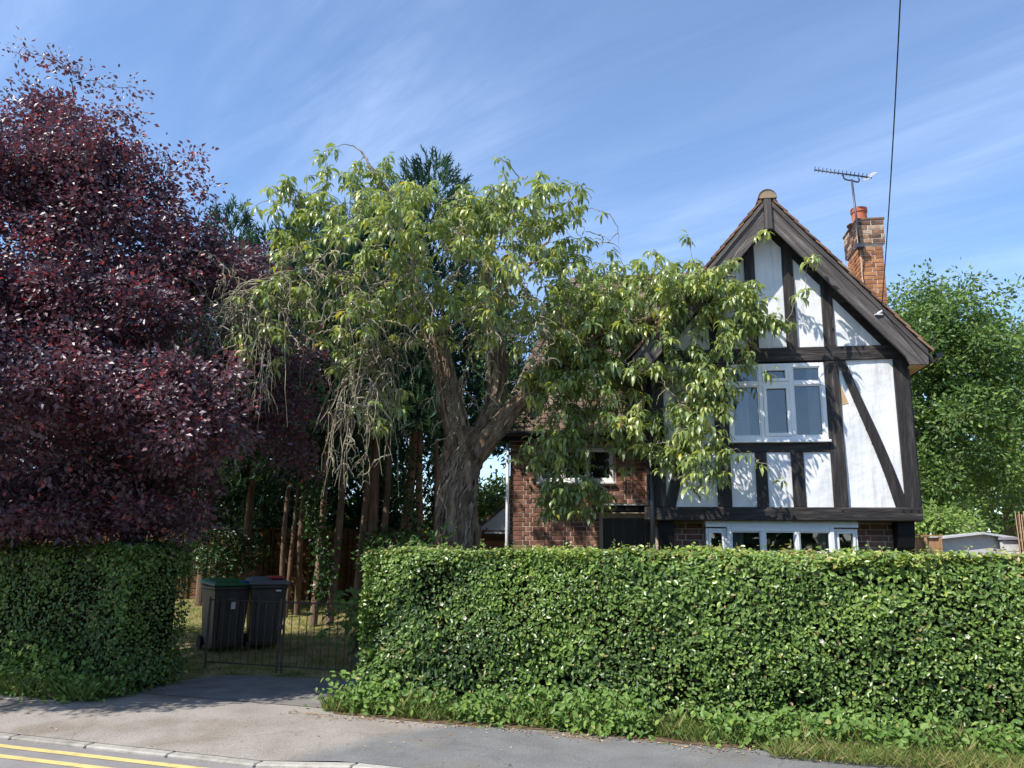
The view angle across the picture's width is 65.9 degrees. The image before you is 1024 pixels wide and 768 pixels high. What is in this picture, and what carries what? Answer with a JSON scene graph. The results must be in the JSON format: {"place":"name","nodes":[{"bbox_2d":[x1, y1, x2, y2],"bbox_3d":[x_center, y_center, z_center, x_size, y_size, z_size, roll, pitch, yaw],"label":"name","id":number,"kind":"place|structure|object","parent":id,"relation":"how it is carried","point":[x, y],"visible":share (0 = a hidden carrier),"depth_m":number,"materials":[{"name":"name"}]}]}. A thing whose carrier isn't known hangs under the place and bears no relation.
{"place":"outdoors","nodes":[
{"label":"outdoors","id":0,"kind":"place"},
{"bbox_2d":[0,739,252,767],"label":"road","id":1,"kind":"structure","parent":0,"point":[8,763],"depth_m":6.86,"materials":[{"name":"grey asphalt"}]},
{"bbox_2d":[0,754,111,767],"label":"yellow line","id":2,"kind":"object","parent":1,"relation":"on","point":[47,761],"visible":1,"depth_m":6.77,"materials":[{"name":"paint"}]},
{"bbox_2d":[0,744,205,767],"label":"yellow line","id":3,"kind":"object","parent":1,"relation":"on","point":[96,756],"visible":1,"depth_m":6.93,"materials":[{"name":"paint"}]},
{"bbox_2d":[0,733,401,767],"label":"kerb","id":4,"kind":"structure","parent":1,"relation":"on","point":[161,753],"depth_m":6.94,"materials":[{"name":"concrete"}]},
{"bbox_2d":[0,599,405,767],"bbox_3d":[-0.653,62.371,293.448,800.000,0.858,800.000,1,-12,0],"label":"ground","id":5,"kind":"structure","parent":0,"point":[205,674],"depth_m":12.55,"materials":[{"name":"green plant"}]},
{"bbox_2d":[1,349,95,538],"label":"conifer tree","id":6,"kind":"object","parent":5,"relation":"on","point":[24,456],"depth_m":19.82,"materials":[{"name":"green plant"}]},
{"bbox_2d":[0,337,190,543],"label":"conifer tree","id":7,"kind":"object","parent":5,"relation":"on","point":[148,355],"depth_m":19.87,"materials":[{"name":"green plant"}]},
{"bbox_2d":[0,25,365,552],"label":"purple tree","id":8,"kind":"object","parent":5,"relation":"on","point":[95,391],"visible":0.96,"depth_m":10.21,"materials":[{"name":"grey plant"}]},
{"bbox_2d":[144,322,277,530],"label":"conifer tree","id":9,"kind":"object","parent":5,"relation":"on","point":[237,498],"visible":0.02,"depth_m":20.16,"materials":[{"name":"green plant"}]},
{"bbox_2d":[196,577,249,648],"bbox_3d":[-4.723,3.752,12.926,0.630,1.117,0.841,10,-15,-37],"label":"wheelie bin","id":10,"kind":"object","parent":5,"relation":"on","point":[229,588],"visible":0.94,"depth_m":12.69,"materials":[{"name":"grey plastic"}]},
{"bbox_2d":[174,516,271,578],"bbox_3d":[-6.017,3.678,16.195,1.881,1.922,1.977,11,-15,-40],"label":"shrub","id":11,"kind":"object","parent":5,"relation":"on","point":[219,557],"visible":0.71,"depth_m":16.13,"materials":[{"name":"green plant"}]},
{"bbox_2d":[144,193,309,605],"bbox_3d":[-6.849,0.148,17.858,3.692,9.436,3.810,-6,-14,30],"label":"conifer tree","id":12,"kind":"object","parent":5,"relation":"on","point":[241,488],"visible":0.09,"depth_m":17.85,"materials":[{"name":"green plant"}]},
{"bbox_2d":[184,219,340,579],"bbox_3d":[-5.292,0.557,17.177,3.723,8.530,3.892,10,-15,-39],"label":"conifer tree","id":13,"kind":"object","parent":5,"relation":"on","point":[253,478],"visible":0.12,"depth_m":16.49,"materials":[{"name":"green plant"}]},
{"bbox_2d":[175,443,350,531],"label":"conifer tree","id":14,"kind":"object","parent":5,"relation":"on","point":[261,499],"visible":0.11,"depth_m":19.84,"materials":[{"name":"green plant"}]},
{"bbox_2d":[242,575,289,645],"bbox_3d":[-4.109,3.772,13.132,0.630,1.135,0.841,6,-13,-23],"label":"wheelie bin","id":15,"kind":"object","parent":5,"relation":"on","point":[269,588],"visible":0.81,"depth_m":12.84,"materials":[{"name":"grey plastic"}]},
{"bbox_2d":[27,527,509,600],"bbox_3d":[-4.571,4.363,17.673,13.050,2.230,0.100,1,-12,0],"label":"garden fence","id":16,"kind":"object","parent":5,"relation":"on","point":[350,540],"visible":0.23,"depth_m":17.76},
{"bbox_2d":[209,495,286,576],"bbox_3d":[-5.985,3.329,17.389,2.025,1.822,1.312,4,-12,-15],"label":"ivy","id":17,"kind":"object","parent":16,"relation":"attached to","point":[261,506],"visible":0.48,"depth_m":17.38,"materials":[{"name":"green plant"}]},
{"bbox_2d":[201,191,372,617],"bbox_3d":[-4.388,0.215,16.308,3.982,8.988,3.906,6,-13,-24],"label":"conifer tree","id":18,"kind":"object","parent":5,"relation":"on","point":[359,444],"visible":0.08,"depth_m":15.84,"materials":[{"name":"green plant"}]},
{"bbox_2d":[237,199,416,626],"bbox_3d":[-3.582,0.413,16.070,3.647,8.640,3.656,1,-12,0],"label":"conifer tree","id":19,"kind":"object","parent":5,"relation":"on","point":[352,250],"visible":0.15,"depth_m":15.28,"materials":[{"name":"green plant"}]},
{"bbox_2d":[295,462,341,608],"bbox_3d":[-3.664,2.856,15.001,0.942,2.765,0.628,2,-12,-8],"label":"ivy","id":20,"kind":"object","parent":19,"relation":"attached to","point":[318,532],"visible":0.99,"depth_m":15.00,"materials":[{"name":"green plant"}]},
{"bbox_2d":[253,434,415,531],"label":"conifer tree","id":21,"kind":"object","parent":5,"relation":"on","point":[275,514],"visible":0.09,"depth_m":20.08,"materials":[{"name":"green plant"}]},
{"bbox_2d":[303,563,376,665],"bbox_3d":[-2.323,3.462,11.955,1.444,1.522,1.541,8,-14,-32],"label":"shrub","id":22,"kind":"object","parent":5,"relation":"on","point":[354,600],"visible":0.42,"depth_m":11.79,"materials":[{"name":"green plant"}]},
{"bbox_2d":[274,185,464,621],"bbox_3d":[-2.772,0.181,16.461,3.785,9.187,3.787,1,-12,0],"label":"conifer tree","id":23,"kind":"object","parent":5,"relation":"on","point":[369,513],"visible":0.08,"depth_m":15.76,"materials":[{"name":"green plant"}]},
{"bbox_2d":[383,438,433,546],"bbox_3d":[-2.008,2.506,15.696,1.134,2.863,0.785,1,-12,0],"label":"ivy","id":24,"kind":"object","parent":23,"relation":"attached to","point":[405,494],"visible":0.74,"depth_m":15.76,"materials":[{"name":"green plant"}]},
{"bbox_2d":[350,522,434,577],"bbox_3d":[-2.169,3.630,15.229,1.810,1.903,1.693,1,-12,0],"label":"shrub","id":25,"kind":"object","parent":5,"relation":"on","point":[390,537],"visible":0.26,"depth_m":15.14,"materials":[{"name":"green plant"}]},
{"bbox_2d":[311,363,488,533],"bbox_3d":[-2.921,1.846,21.058,4.642,7.239,4.845,4,-12,-15],"label":"conifer tree","id":26,"kind":"object","parent":5,"relation":"on","point":[429,498],"visible":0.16,"depth_m":19.91,"materials":[{"name":"plant"}]},
{"bbox_2d":[305,143,537,545],"bbox_3d":[-1.873,-0.422,16.767,5.534,10.403,5.432,-4,-12,20],"label":"conifer tree","id":27,"kind":"object","parent":5,"relation":"on","point":[425,177],"visible":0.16,"depth_m":16.44,"materials":[{"name":"green plant"}]},
{"bbox_2d":[404,521,460,549],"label":"shrub","id":28,"kind":"object","parent":5,"relation":"on","point":[433,537],"visible":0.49,"depth_m":10.71,"materials":[{"name":"green plant"}]},
{"bbox_2d":[423,287,526,502],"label":"conifer tree","id":29,"kind":"object","parent":5,"relation":"on","point":[429,442],"visible":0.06,"depth_m":18.26,"materials":[{"name":"green plant"}]},
{"bbox_2d":[477,465,509,520],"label":"shrub","id":30,"kind":"object","parent":5,"relation":"on","point":[492,501],"visible":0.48,"depth_m":22.21,"materials":[{"name":"green plant"}]},
{"bbox_2d":[479,499,509,533],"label":"outbuilding","id":31,"kind":"structure","parent":5,"relation":"on","point":[495,520],"depth_m":19.69,"materials":[{"name":"tile"}]},
{"bbox_2d":[185,143,822,551],"bbox_3d":[-0.309,0.053,10.783,8.410,7.769,3.104,2,-12,-8],"label":"weeping tree","id":32,"kind":"object","parent":5,"relation":"on","point":[573,361],"visible":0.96,"depth_m":10.67,"materials":[{"name":"green plant"}]},
{"bbox_2d":[18,500,1003,540],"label":"distant trees","id":33,"kind":"object","parent":5,"relation":"on","point":[995,527],"visible":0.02,"depth_m":43.66,"materials":[{"name":"green plant"}]},
{"bbox_2d":[501,189,943,566],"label":"house","id":34,"kind":"structure","parent":5,"relation":"on","point":[824,426],"depth_m":10.54,"materials":[{"name":"white paint"}]},
{"bbox_2d":[461,324,552,442],"bbox_3d":[-0.068,-0.068,13.491,1.753,2.204,1.238,1,-12,0],"label":"ivy","id":35,"kind":"object","parent":34,"relation":"attached to","point":[509,375],"visible":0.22,"depth_m":13.45,"materials":[{"name":"green plant"}]},
{"bbox_2d":[536,448,614,483],"bbox_3d":[1.064,1.371,13.212,1.300,0.605,0.135,-1,-12,9],"label":"window","id":36,"kind":"structure","parent":34,"relation":"in","point":[610,480],"depth_m":13.16,"materials":[{"name":"white plastic"}]},
{"bbox_2d":[603,518,650,550],"bbox_3d":[1.905,3.286,12.715,0.854,2.220,0.016,-1,-12,9],"label":"door","id":37,"kind":"structure","parent":34,"relation":"in","point":[623,529],"depth_m":12.90,"materials":[{"name":"black paint"}]},
{"bbox_2d":[705,528,726,548],"bbox_3d":[2.694,2.439,10.357,0.263,1.080,0.094,-1,-12,9],"label":"bay window","id":38,"kind":"structure","parent":34,"relation":"in","point":[708,531],"depth_m":10.41,"materials":[{"name":"white plastic"}]},
{"bbox_2d":[726,362,831,443],"bbox_3d":[3.538,0.252,10.564,1.302,1.077,0.135,-1,-12,9],"label":"window","id":39,"kind":"structure","parent":34,"relation":"in","point":[788,383],"depth_m":10.54,"materials":[{"name":"white plastic"}]},
{"bbox_2d":[726,527,834,566],"bbox_3d":[3.482,2.405,10.193,1.340,1.095,0.082,-1,-12,9],"label":"bay window","id":40,"kind":"structure","parent":34,"relation":"in","point":[762,531],"depth_m":10.25,"materials":[{"name":"white plastic"}]},
{"bbox_2d":[814,169,877,282],"bbox_3d":[5.246,-2.481,12.294,0.880,2.053,0.306,-1,-12,9],"label":"television aerial","id":41,"kind":"object","parent":34,"relation":"attached to","point":[858,246],"visible":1,"depth_m":12.36,"materials":[{"name":"metal"}]},
{"bbox_2d":[834,529,858,550],"bbox_3d":[4.297,2.404,10.109,0.293,1.080,0.094,-1,-12,9],"label":"bay window","id":42,"kind":"structure","parent":34,"relation":"in","point":[836,531],"depth_m":10.16,"materials":[{"name":"white plastic"}]},
{"bbox_2d":[874,0,900,314],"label":"telephone wire","id":43,"kind":"object","parent":34,"relation":"attached to","point":[879,312],"visible":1,"depth_m":8.19,"materials":[{"name":"metal"}]},
{"bbox_2d":[914,495,995,536],"bbox_3d":[9.076,3.796,16.583,1.887,2.979,1.941,1,-12,0],"label":"shrub","id":44,"kind":"object","parent":5,"relation":"on","point":[942,520],"visible":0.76,"depth_m":16.54,"materials":[{"name":"green plant"}]},
{"bbox_2d":[886,258,1023,534],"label":"broadleaf tree","id":45,"kind":"object","parent":5,"relation":"on","point":[973,402],"visible":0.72,"depth_m":18.50,"materials":[{"name":"green plant"}]},
{"bbox_2d":[915,315,1023,536],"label":"broadleaf tree","id":46,"kind":"object","parent":5,"relation":"on","point":[1010,528],"visible":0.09,"depth_m":23.12,"materials":[{"name":"green plant"}]},
{"bbox_2d":[930,532,1012,556],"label":"garden shed","id":47,"kind":"structure","parent":5,"relation":"on","point":[979,541],"depth_m":15.70,"materials":[{"name":"grey wood"}]},
{"bbox_2d":[996,537,1019,553],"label":"garden wall","id":48,"kind":"structure","parent":5,"relation":"on","point":[1009,543],"depth_m":15.43,"materials":[{"name":"white paint"}]},
{"bbox_2d":[1015,511,1023,554],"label":"fence panel","id":49,"kind":"object","parent":5,"relation":"on","point":[1019,518],"depth_m":15.21,"materials":[{"name":"wood"}]},
{"bbox_2d":[138,675,368,708],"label":"driveway","id":50,"kind":"structure","parent":0,"point":[298,691],"depth_m":9.77,"materials":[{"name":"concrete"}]},
{"bbox_2d":[204,597,282,672],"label":"iron gate","id":51,"kind":"structure","parent":50,"relation":"on","point":[279,626],"depth_m":10.99,"materials":[{"name":"black metal"}]},
{"bbox_2d":[280,599,363,672],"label":"iron gate","id":52,"kind":"structure","parent":50,"relation":"on","point":[283,630],"depth_m":10.67,"materials":[{"name":"black metal"}]},
{"bbox_2d":[169,597,371,676],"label":"lawn grass","id":53,"kind":"structure","parent":0,"point":[264,657],"depth_m":12.47,"materials":[{"name":"green plant"}]},
{"bbox_2d":[0,692,935,767],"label":"pavement","id":54,"kind":"structure","parent":0,"point":[266,731],"depth_m":7.42,"materials":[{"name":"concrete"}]},
{"bbox_2d":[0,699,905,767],"bbox_3d":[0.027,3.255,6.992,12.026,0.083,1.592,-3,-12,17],"label":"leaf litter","id":55,"kind":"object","parent":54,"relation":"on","point":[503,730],"visible":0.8,"depth_m":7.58,"materials":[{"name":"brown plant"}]},
{"bbox_2d":[0,0,1023,531],"label":"sky","id":56,"kind":"structure","parent":0,"point":[677,115],"materials":[{"name":"blue"}]},
{"bbox_2d":[318,689,1023,759],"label":"verge grass","id":57,"kind":"structure","parent":0,"point":[684,730],"depth_m":7.68,"materials":[{"name":"green plant"}]},
{"bbox_2d":[303,667,1023,763],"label":"verge weeds","id":58,"kind":"object","parent":57,"relation":"on","point":[374,692],"visible":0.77,"depth_m":7.57,"materials":[{"name":"green plant"}]},
{"bbox_2d":[350,538,1023,740],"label":"hedge","id":59,"kind":"object","parent":57,"relation":"on","point":[888,627],"visible":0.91,"depth_m":7.84,"materials":[{"name":"green plant"}]},
{"bbox_2d":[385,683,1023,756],"bbox_3d":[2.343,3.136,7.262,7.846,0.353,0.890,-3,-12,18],"label":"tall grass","id":60,"kind":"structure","parent":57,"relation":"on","point":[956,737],"depth_m":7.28,"materials":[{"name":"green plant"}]},
{"bbox_2d":[754,728,1023,767],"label":"verge grass","id":61,"kind":"structure","parent":57,"relation":"on","point":[790,748],"depth_m":6.62,"materials":[{"name":"green plant"}]},
{"bbox_2d":[914,535,942,565],"bbox_3d":[7.781,3.857,14.692,0.590,2.065,0.090,-1,-12,9],"label":"fence panel","id":62,"kind":"object","parent":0,"point":[934,542],"visible":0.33,"depth_m":14.86,"materials":[{"name":"beige wood"}]},
{"label":"verge soil","id":63,"kind":"structure","parent":0,"visible":0},
{"bbox_2d":[0,628,126,703],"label":"verge weeds","id":64,"kind":"object","parent":63,"relation":"on","point":[36,668],"visible":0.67,"depth_m":9.31,"materials":[{"name":"green plant"}]},
{"bbox_2d":[0,667,128,702],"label":"verge grass","id":65,"kind":"structure","parent":63,"relation":"on","point":[83,694],"depth_m":9.08,"materials":[{"name":"green plant"}]},
{"bbox_2d":[0,534,196,697],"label":"hedge","id":66,"kind":"object","parent":63,"relation":"on","point":[120,598],"visible":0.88,"depth_m":9.77,"materials":[{"name":"green plant"}]}
]}

